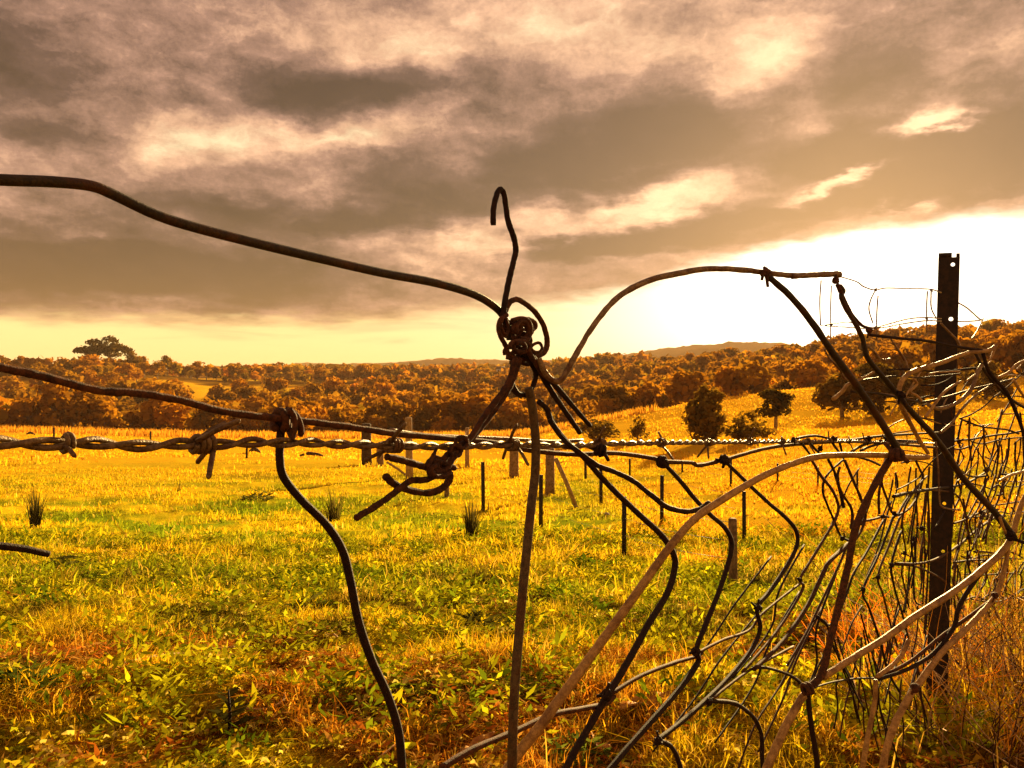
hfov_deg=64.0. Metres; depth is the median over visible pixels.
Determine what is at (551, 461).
paddock fence
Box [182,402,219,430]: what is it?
gum tree
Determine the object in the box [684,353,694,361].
gum tree
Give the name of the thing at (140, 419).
gum tree
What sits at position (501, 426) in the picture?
gum tree
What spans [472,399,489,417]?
gum tree
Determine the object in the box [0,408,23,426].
gum tree
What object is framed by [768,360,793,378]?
gum tree
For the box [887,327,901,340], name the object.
gum tree
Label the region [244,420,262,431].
gum tree
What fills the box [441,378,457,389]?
gum tree
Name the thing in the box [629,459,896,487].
paddock fence
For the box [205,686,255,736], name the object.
thistle
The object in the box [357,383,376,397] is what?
gum tree
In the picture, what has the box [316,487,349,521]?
rush tussock
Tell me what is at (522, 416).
gum tree
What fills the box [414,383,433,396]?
gum tree
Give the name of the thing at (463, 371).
gum tree
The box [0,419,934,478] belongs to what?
barbed wire
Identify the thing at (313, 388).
gum tree
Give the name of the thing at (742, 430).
bush
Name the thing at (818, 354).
gum tree
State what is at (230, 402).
gum tree
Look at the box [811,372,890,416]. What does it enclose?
shade tree
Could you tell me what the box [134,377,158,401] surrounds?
gum tree
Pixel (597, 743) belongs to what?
bark strip
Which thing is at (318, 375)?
gum tree
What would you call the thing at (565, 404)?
gum tree
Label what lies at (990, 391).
shade tree
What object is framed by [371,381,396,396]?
gum tree
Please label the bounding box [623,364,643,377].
gum tree
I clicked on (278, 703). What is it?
twig
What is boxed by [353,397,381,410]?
gum tree
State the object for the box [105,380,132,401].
gum tree
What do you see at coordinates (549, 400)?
gum tree
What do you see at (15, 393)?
gum tree
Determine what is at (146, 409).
gum tree
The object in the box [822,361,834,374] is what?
gum tree
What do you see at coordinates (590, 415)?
gum tree
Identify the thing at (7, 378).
gum tree
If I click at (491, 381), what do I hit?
gum tree
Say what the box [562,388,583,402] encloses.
gum tree
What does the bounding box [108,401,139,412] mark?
gum tree
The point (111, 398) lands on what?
gum tree
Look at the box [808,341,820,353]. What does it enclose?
gum tree
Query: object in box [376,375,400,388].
gum tree
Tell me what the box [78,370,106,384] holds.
gum tree
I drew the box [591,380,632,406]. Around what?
gum tree
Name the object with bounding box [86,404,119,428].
gum tree
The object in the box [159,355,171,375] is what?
gum tree
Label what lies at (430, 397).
gum tree
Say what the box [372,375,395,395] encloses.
gum tree
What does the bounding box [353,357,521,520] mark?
wire tangle
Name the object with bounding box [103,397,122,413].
gum tree
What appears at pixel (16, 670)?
weed
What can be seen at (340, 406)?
gum tree
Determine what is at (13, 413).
gum tree
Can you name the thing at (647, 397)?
gum tree
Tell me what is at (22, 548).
broken wire
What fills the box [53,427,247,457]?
paddock fence
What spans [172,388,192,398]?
gum tree
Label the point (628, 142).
sky
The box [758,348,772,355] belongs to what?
gum tree
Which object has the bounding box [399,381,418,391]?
gum tree
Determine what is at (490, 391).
gum tree
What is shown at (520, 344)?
wire knot
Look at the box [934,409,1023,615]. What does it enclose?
fence netting
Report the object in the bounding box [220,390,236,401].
gum tree
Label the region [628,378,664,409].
gum tree
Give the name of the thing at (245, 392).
gum tree
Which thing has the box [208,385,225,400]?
gum tree
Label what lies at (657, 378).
gum tree
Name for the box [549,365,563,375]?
gum tree
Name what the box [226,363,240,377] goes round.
gum tree
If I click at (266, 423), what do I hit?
gum tree
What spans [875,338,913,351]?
gum tree
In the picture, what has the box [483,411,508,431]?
gum tree
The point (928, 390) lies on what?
shade tree
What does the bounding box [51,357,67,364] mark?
gum tree
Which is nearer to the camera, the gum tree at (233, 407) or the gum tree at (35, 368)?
the gum tree at (233, 407)
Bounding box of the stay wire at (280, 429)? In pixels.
[269,407,405,767]
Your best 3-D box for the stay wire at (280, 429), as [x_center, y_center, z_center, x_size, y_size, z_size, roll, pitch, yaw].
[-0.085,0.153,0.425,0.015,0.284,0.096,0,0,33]
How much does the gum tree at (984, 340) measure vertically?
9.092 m
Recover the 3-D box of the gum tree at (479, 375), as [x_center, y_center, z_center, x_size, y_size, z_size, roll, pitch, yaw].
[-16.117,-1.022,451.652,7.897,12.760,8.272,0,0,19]
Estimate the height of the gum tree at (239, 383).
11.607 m
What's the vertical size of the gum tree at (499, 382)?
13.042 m
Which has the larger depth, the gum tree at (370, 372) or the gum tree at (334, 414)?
the gum tree at (370, 372)
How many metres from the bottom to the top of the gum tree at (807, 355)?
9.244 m
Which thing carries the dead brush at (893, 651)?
on the ground at (200, 389)
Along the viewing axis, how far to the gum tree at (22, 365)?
412.81 m
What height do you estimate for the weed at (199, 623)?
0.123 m
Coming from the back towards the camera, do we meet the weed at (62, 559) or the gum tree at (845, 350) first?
the gum tree at (845, 350)
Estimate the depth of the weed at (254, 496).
28.04 m
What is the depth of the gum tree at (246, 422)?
149.70 m
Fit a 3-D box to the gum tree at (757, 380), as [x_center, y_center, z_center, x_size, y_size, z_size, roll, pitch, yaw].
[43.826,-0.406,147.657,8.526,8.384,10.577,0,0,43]
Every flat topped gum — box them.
[72,338,110,357]
[88,335,134,361]
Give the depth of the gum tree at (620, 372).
403.56 m
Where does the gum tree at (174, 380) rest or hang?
on the ground at (200, 389)
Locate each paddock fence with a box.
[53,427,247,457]
[361,417,577,506]
[481,462,737,580]
[584,462,745,540]
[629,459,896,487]
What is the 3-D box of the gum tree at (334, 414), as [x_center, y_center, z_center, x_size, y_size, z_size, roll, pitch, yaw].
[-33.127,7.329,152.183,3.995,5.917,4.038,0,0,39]
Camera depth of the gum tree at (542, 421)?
152.05 m
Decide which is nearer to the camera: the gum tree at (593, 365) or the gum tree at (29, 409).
the gum tree at (29, 409)
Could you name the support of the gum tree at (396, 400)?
on the ground at (200, 389)
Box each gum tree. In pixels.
[0,375,17,381]
[0,377,26,393]
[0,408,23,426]
[2,388,27,400]
[6,396,34,426]
[9,391,34,399]
[13,400,42,426]
[18,363,27,378]
[23,357,36,367]
[28,365,40,379]
[29,362,50,371]
[30,378,42,393]
[31,381,72,426]
[44,365,69,378]
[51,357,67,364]
[57,399,95,428]
[58,387,93,425]
[62,371,85,391]
[70,390,113,426]
[72,357,95,368]
[74,365,90,372]
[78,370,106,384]
[79,396,108,426]
[82,354,103,370]
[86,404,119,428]
[91,381,104,386]
[96,377,130,396]
[99,395,117,405]
[103,370,127,382]
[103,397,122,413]
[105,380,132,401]
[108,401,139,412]
[111,411,130,429]
[119,363,136,381]
[121,409,134,416]
[122,350,142,367]
[122,411,139,429]
[130,385,143,403]
[131,367,143,382]
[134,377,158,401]
[135,388,179,429]
[136,356,149,373]
[136,410,148,430]
[138,361,149,376]
[139,383,157,401]
[139,401,193,428]
[148,360,167,378]
[152,401,191,428]
[152,403,191,429]
[153,379,182,391]
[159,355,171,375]
[167,358,174,375]
[167,378,188,387]
[170,381,191,395]
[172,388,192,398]
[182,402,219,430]
[183,364,197,378]
[188,369,195,375]
[192,361,205,378]
[193,396,231,413]
[201,393,215,401]
[202,364,211,379]
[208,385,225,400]
[211,405,226,430]
[212,369,220,380]
[219,399,243,405]
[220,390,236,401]
[224,405,240,421]
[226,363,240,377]
[228,378,248,392]
[229,407,258,431]
[234,384,258,398]
[239,395,269,411]
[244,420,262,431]
[254,388,275,401]
[258,368,266,379]
[260,377,276,397]
[261,421,271,432]
[262,394,312,418]
[265,364,277,377]
[271,377,289,392]
[281,366,293,381]
[283,371,294,382]
[289,386,306,400]
[292,396,323,410]
[295,404,326,431]
[297,410,315,430]
[300,381,312,400]
[305,383,325,397]
[305,392,321,406]
[307,403,329,431]
[311,368,329,383]
[314,394,341,408]
[319,376,346,394]
[323,409,356,432]
[326,404,365,418]
[326,408,345,431]
[327,398,351,408]
[336,385,348,402]
[337,368,352,380]
[338,414,347,431]
[347,392,365,405]
[350,415,363,431]
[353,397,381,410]
[355,364,368,378]
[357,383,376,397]
[359,405,380,420]
[363,392,381,402]
[364,364,374,376]
[364,396,405,429]
[368,414,386,428]
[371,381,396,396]
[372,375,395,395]
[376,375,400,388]
[376,395,402,403]
[380,365,391,375]
[392,402,418,427]
[394,393,416,405]
[395,381,407,392]
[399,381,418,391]
[406,390,422,411]
[409,377,424,385]
[412,405,433,431]
[413,394,440,431]
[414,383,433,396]
[420,398,445,432]
[422,376,446,388]
[428,393,473,431]
[431,416,454,431]
[435,387,454,397]
[436,390,454,401]
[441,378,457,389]
[442,417,457,433]
[456,367,468,381]
[456,403,473,430]
[461,391,491,423]
[466,408,497,430]
[467,388,489,396]
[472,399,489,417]
[475,371,489,382]
[476,367,490,378]
[476,383,492,389]
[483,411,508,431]
[484,414,509,430]
[485,386,497,395]
[487,376,500,391]
[491,396,522,423]
[493,373,507,390]
[505,406,529,429]
[507,419,523,430]
[508,382,525,398]
[511,398,549,410]
[524,366,532,373]
[524,408,553,428]
[529,379,553,389]
[534,386,548,401]
[540,389,564,413]
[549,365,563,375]
[555,401,567,419]
[557,407,575,423]
[558,360,568,370]
[560,401,582,421]
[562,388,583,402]
[567,372,583,386]
[572,394,597,402]
[574,375,604,386]
[574,382,592,389]
[578,384,606,401]
[580,398,597,411]
[580,408,599,419]
[585,414,595,417]
[586,360,599,371]
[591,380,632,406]
[594,397,625,415]
[597,371,620,381]
[602,376,617,383]
[604,381,616,386]
[614,362,629,377]
[618,370,641,384]
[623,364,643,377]
[625,389,634,410]
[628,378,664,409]
[635,389,656,408]
[640,363,653,374]
[647,373,664,391]
[650,363,674,376]
[658,359,680,373]
[658,375,684,403]
[664,373,704,402]
[665,388,683,405]
[667,367,708,387]
[673,360,694,371]
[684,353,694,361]
[694,353,710,371]
[704,358,731,367]
[706,366,720,376]
[708,372,714,384]
[711,350,729,360]
[711,362,743,394]
[716,366,749,397]
[727,348,738,356]
[728,356,749,366]
[733,359,776,393]
[744,352,755,360]
[747,352,766,366]
[755,388,795,428]
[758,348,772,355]
[767,361,785,373]
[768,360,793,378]
[770,344,786,354]
[772,379,798,390]
[774,376,786,381]
[775,355,796,365]
[784,364,811,387]
[787,350,805,359]
[790,368,827,388]
[791,356,828,385]
[802,351,813,359]
[804,360,831,387]
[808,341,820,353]
[810,351,821,359]
[815,350,854,365]
[817,341,840,355]
[820,335,838,344]
[820,372,832,381]
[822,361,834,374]
[831,356,852,372]
[832,333,849,344]
[832,361,860,377]
[834,344,860,362]
[839,349,853,361]
[841,333,869,343]
[849,335,870,343]
[850,340,861,352]
[862,346,902,375]
[866,337,885,349]
[870,329,881,337]
[875,328,891,341]
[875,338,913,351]
[885,343,913,351]
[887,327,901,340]
[888,346,925,375]
[901,332,915,344]
[914,333,935,346]
[915,327,932,344]
[916,337,960,373]
[925,324,935,333]
[928,335,979,367]
[957,338,980,375]
[958,325,979,333]
[958,327,970,333]
[958,330,981,338]
[965,338,1012,372]
[975,334,996,343]
[975,339,1011,361]
[984,329,1006,337]
[989,318,1004,330]
[994,324,1016,331]
[995,326,1016,333]
[1000,329,1023,375]
[1003,333,1023,377]
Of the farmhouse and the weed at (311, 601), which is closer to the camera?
the weed at (311, 601)
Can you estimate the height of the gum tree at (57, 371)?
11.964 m
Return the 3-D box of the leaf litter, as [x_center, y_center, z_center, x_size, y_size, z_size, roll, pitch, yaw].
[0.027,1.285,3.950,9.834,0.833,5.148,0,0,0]
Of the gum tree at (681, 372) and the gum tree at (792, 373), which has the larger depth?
the gum tree at (792, 373)
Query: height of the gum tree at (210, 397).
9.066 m
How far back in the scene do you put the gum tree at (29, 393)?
260.59 m
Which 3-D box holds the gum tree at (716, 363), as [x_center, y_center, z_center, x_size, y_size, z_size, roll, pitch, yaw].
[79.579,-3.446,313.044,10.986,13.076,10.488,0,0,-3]
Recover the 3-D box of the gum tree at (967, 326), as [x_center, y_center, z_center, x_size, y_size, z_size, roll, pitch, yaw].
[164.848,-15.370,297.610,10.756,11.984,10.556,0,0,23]
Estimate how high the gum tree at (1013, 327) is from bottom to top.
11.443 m
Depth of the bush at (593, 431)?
83.23 m
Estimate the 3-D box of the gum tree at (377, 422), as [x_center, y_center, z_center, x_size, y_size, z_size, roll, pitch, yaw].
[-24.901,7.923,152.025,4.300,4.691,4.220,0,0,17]
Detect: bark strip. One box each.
[458,731,494,751]
[588,731,611,751]
[616,691,672,709]
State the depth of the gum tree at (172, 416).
149.55 m
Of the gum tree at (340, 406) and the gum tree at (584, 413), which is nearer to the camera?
the gum tree at (584, 413)
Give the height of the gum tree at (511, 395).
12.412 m
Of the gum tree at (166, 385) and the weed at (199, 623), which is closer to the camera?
the weed at (199, 623)
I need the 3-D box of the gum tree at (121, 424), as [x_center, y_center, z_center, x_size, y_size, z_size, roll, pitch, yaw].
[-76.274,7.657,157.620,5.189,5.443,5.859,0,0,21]
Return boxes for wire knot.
[490,186,591,434]
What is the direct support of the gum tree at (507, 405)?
on the ground at (200, 389)
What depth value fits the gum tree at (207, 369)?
496.33 m
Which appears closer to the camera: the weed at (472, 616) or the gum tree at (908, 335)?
the weed at (472, 616)
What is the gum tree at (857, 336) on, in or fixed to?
on the ground at (200, 389)
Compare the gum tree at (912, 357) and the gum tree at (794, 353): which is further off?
the gum tree at (794, 353)
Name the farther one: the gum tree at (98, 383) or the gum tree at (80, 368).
the gum tree at (80, 368)
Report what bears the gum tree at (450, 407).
on the ground at (200, 389)
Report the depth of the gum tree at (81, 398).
155.94 m
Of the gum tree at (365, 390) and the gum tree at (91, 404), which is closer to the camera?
the gum tree at (91, 404)
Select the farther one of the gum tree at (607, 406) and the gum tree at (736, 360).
the gum tree at (736, 360)
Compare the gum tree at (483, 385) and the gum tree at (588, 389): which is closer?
the gum tree at (588, 389)
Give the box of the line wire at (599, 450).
[0,363,938,468]
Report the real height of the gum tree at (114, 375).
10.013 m
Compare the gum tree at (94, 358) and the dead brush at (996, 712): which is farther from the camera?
the gum tree at (94, 358)
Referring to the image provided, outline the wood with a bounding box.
[0,318,1023,432]
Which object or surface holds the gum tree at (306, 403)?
on the ground at (200, 389)
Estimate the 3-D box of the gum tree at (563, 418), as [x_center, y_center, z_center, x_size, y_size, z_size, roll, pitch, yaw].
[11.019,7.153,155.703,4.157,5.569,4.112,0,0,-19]
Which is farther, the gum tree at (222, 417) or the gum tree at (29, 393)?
the gum tree at (29, 393)
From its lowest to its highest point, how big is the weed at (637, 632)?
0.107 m
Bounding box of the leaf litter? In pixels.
[0,585,1023,767]
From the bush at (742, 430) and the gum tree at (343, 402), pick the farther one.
the gum tree at (343, 402)
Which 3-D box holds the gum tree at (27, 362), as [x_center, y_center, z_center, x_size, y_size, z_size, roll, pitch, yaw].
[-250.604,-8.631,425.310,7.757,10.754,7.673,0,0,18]
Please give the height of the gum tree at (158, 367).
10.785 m
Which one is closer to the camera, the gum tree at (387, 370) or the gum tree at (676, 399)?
the gum tree at (676, 399)
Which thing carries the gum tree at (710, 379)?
on the ground at (200, 389)
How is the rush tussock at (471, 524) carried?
on the ground at (200, 389)
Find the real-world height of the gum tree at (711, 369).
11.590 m
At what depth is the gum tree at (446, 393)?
282.20 m
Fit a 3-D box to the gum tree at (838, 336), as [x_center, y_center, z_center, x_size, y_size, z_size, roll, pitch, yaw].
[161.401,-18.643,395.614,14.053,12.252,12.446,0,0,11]
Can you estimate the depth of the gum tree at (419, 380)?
376.85 m
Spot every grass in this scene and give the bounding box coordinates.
[0,404,1023,767]
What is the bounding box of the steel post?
[926,253,959,708]
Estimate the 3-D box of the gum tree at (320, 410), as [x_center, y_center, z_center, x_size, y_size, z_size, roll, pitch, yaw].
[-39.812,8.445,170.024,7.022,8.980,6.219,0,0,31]
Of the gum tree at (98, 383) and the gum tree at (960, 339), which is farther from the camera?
the gum tree at (98, 383)
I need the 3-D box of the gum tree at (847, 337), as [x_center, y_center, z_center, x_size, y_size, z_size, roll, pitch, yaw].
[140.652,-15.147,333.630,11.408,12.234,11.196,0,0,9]
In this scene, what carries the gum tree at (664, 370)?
on the ground at (200, 389)
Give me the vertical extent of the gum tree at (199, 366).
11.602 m
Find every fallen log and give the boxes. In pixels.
[249,448,260,452]
[299,452,324,455]
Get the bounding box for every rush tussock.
[21,486,49,527]
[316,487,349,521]
[458,495,485,537]
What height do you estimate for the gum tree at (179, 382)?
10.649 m
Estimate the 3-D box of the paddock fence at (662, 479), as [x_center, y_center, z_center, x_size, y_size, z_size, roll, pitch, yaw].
[3.369,3.334,26.994,1.086,2.785,24.466,0,0,-2]
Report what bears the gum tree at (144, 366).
on the ground at (200, 389)
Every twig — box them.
[126,645,249,663]
[246,693,285,710]
[377,743,395,759]
[707,716,764,760]
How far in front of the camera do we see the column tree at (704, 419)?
64.01 m
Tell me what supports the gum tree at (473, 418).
on the ground at (200, 389)
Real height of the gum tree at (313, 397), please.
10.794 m
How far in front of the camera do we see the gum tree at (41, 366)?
370.12 m
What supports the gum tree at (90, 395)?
on the ground at (200, 389)
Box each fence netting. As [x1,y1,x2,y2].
[439,266,1023,767]
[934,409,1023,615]
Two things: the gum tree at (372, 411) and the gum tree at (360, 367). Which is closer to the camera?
the gum tree at (372, 411)
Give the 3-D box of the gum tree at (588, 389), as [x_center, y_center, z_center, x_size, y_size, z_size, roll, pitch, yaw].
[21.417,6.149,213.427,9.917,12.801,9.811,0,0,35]
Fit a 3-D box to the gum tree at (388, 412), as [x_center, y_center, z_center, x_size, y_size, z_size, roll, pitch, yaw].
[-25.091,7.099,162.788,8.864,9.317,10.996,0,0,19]
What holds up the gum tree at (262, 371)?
on the ground at (200, 389)
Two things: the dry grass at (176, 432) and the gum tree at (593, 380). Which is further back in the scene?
the gum tree at (593, 380)
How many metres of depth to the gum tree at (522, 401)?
175.07 m
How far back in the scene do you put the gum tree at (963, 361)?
147.95 m
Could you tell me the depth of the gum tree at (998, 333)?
241.81 m
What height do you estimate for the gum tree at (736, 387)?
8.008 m
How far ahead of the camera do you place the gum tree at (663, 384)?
220.11 m
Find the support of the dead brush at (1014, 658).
on the ground at (200, 389)
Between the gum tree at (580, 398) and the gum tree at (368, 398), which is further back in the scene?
the gum tree at (368, 398)
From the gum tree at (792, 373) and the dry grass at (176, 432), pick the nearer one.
the dry grass at (176, 432)
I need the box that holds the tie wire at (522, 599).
[507,386,539,767]
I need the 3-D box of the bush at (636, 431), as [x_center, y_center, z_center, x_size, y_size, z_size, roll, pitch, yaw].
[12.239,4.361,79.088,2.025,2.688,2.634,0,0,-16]
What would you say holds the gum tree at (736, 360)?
on the ground at (200, 389)
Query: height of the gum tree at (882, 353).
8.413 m
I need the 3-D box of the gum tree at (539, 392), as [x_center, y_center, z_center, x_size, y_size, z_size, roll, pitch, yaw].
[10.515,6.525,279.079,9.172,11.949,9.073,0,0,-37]
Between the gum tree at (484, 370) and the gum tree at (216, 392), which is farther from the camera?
the gum tree at (484, 370)
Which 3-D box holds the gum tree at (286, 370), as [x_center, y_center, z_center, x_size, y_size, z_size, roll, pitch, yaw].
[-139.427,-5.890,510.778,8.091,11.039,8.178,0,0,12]
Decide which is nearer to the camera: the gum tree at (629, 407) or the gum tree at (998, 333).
the gum tree at (629, 407)
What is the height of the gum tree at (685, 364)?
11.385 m
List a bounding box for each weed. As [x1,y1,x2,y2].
[0,658,63,703]
[47,555,92,568]
[166,615,220,634]
[240,489,274,500]
[282,591,330,614]
[454,607,509,629]
[534,728,616,767]
[613,629,650,642]
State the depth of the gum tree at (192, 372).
467.63 m
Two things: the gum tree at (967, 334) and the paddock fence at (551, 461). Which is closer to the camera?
the paddock fence at (551, 461)
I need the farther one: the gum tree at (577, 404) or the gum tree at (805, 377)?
the gum tree at (577, 404)
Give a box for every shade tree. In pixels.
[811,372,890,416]
[852,361,925,406]
[899,361,961,398]
[957,359,1014,399]
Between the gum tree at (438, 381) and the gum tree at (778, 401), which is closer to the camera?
the gum tree at (778, 401)
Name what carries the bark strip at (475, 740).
on the ground at (200, 389)
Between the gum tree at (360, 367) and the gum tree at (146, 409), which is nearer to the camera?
the gum tree at (146, 409)
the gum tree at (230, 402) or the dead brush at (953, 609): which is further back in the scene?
the gum tree at (230, 402)
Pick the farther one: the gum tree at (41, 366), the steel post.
the gum tree at (41, 366)
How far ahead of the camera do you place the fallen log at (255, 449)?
77.00 m
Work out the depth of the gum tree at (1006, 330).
256.53 m
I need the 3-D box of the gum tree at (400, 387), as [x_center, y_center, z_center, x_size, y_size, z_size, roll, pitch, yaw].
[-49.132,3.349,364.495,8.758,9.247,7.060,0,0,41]
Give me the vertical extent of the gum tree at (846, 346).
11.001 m
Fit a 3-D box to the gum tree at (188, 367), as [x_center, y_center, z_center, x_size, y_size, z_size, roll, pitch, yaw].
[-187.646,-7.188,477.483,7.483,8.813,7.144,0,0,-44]
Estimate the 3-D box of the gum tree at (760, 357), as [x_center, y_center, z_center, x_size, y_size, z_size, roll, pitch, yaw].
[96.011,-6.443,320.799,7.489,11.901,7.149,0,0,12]
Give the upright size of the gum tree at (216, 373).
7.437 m
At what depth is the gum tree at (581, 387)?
314.53 m
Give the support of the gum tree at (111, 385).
on the ground at (200, 389)
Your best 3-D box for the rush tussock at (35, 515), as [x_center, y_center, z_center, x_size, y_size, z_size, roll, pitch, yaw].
[-11.236,2.839,19.272,0.732,1.105,0.737,0,0,-24]
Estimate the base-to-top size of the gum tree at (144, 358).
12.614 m
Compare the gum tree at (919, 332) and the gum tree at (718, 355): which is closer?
the gum tree at (919, 332)
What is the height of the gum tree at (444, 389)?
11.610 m
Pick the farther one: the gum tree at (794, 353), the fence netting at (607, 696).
the gum tree at (794, 353)
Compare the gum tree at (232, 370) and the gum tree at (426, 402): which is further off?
the gum tree at (232, 370)
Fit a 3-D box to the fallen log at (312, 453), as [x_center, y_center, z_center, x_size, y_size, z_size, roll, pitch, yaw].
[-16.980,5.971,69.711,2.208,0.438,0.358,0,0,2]
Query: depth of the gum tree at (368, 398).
244.86 m
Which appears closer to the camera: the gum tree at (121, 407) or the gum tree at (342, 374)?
the gum tree at (121, 407)
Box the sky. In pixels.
[0,0,1023,368]
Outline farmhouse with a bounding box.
[496,366,504,370]
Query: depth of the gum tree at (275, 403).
155.44 m
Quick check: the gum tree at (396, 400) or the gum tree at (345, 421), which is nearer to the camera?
the gum tree at (345, 421)
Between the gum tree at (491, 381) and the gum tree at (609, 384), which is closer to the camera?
the gum tree at (609, 384)
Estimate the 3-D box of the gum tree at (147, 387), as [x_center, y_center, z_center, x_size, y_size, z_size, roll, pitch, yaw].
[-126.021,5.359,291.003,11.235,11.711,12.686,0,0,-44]
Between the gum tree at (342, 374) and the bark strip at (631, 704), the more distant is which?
the gum tree at (342, 374)
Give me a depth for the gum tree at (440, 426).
150.55 m
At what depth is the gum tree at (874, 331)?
398.85 m
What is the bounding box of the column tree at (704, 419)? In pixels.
[681,383,727,442]
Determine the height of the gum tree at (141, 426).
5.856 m
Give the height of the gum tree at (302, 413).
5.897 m
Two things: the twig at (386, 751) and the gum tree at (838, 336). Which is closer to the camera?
the twig at (386, 751)
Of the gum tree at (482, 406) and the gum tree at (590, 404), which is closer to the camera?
the gum tree at (482, 406)
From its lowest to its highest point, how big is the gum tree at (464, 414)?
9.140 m
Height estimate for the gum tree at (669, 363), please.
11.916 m
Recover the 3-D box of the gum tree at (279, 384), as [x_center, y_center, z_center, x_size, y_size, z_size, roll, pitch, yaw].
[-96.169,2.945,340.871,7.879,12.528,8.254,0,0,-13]
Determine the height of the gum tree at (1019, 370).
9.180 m
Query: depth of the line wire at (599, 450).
0.42 m
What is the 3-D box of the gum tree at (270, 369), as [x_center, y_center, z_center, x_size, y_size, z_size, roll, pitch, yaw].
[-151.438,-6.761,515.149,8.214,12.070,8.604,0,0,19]
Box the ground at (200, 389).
[0,341,1023,767]
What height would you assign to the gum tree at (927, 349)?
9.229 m
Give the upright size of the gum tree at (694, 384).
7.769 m
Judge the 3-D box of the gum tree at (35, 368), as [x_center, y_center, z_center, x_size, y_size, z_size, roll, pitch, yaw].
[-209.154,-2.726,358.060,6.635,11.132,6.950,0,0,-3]
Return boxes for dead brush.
[755,441,1023,677]
[764,553,1023,709]
[807,533,1023,767]
[826,501,1023,705]
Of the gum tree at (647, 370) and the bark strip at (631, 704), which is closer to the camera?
the bark strip at (631, 704)
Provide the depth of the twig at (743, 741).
2.07 m
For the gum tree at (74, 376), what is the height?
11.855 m
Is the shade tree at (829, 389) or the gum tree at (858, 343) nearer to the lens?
the shade tree at (829, 389)
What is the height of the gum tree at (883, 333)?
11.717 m
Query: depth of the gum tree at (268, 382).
346.14 m
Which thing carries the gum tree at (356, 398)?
on the ground at (200, 389)
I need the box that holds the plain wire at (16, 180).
[0,174,511,339]
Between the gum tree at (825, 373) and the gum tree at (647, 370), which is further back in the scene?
the gum tree at (647, 370)
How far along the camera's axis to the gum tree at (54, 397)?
150.02 m
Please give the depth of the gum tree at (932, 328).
330.97 m
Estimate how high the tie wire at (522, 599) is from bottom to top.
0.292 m
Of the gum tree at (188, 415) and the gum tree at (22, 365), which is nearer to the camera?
the gum tree at (188, 415)
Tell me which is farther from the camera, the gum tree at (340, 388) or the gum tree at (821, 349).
the gum tree at (340, 388)
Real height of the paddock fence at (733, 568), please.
2.782 m
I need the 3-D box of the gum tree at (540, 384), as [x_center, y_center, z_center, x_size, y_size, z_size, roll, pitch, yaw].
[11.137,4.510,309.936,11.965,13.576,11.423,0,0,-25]
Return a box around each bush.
[567,418,619,441]
[627,416,650,440]
[720,410,776,440]
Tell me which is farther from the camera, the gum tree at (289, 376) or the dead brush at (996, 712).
the gum tree at (289, 376)
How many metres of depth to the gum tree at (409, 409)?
165.58 m
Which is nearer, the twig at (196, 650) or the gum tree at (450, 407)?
the twig at (196, 650)
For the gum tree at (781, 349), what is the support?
on the ground at (200, 389)
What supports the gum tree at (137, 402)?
on the ground at (200, 389)
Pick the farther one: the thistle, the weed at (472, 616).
the weed at (472, 616)
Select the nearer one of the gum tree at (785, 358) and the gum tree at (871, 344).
the gum tree at (785, 358)
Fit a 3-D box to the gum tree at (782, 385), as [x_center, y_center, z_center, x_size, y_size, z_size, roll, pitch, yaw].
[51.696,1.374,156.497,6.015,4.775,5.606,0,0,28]
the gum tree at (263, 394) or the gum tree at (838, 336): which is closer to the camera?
the gum tree at (263, 394)
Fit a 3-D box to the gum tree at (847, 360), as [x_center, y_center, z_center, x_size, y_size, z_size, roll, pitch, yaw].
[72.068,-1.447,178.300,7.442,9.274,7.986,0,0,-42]
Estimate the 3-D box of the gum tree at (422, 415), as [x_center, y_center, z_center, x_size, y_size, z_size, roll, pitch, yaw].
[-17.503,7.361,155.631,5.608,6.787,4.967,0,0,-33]
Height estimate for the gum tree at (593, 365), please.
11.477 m
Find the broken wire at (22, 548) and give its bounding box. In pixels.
[0,542,50,556]
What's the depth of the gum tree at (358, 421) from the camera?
164.68 m
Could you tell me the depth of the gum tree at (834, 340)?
350.64 m
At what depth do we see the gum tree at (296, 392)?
324.38 m
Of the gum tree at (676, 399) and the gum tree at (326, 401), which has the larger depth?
the gum tree at (326, 401)
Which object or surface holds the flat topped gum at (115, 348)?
on the ground at (200, 389)
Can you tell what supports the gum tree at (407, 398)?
on the ground at (200, 389)
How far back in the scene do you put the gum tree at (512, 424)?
158.28 m
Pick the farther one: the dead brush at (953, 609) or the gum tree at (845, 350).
the gum tree at (845, 350)
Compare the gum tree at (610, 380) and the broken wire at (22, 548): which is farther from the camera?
the gum tree at (610, 380)
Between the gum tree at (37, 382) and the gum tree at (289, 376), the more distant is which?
the gum tree at (289, 376)
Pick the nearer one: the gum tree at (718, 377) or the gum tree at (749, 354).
the gum tree at (718, 377)
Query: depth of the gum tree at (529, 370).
553.43 m
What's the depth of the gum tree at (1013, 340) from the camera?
146.10 m
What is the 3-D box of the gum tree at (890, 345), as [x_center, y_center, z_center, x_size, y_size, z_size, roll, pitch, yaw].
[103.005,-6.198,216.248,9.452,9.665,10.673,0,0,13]

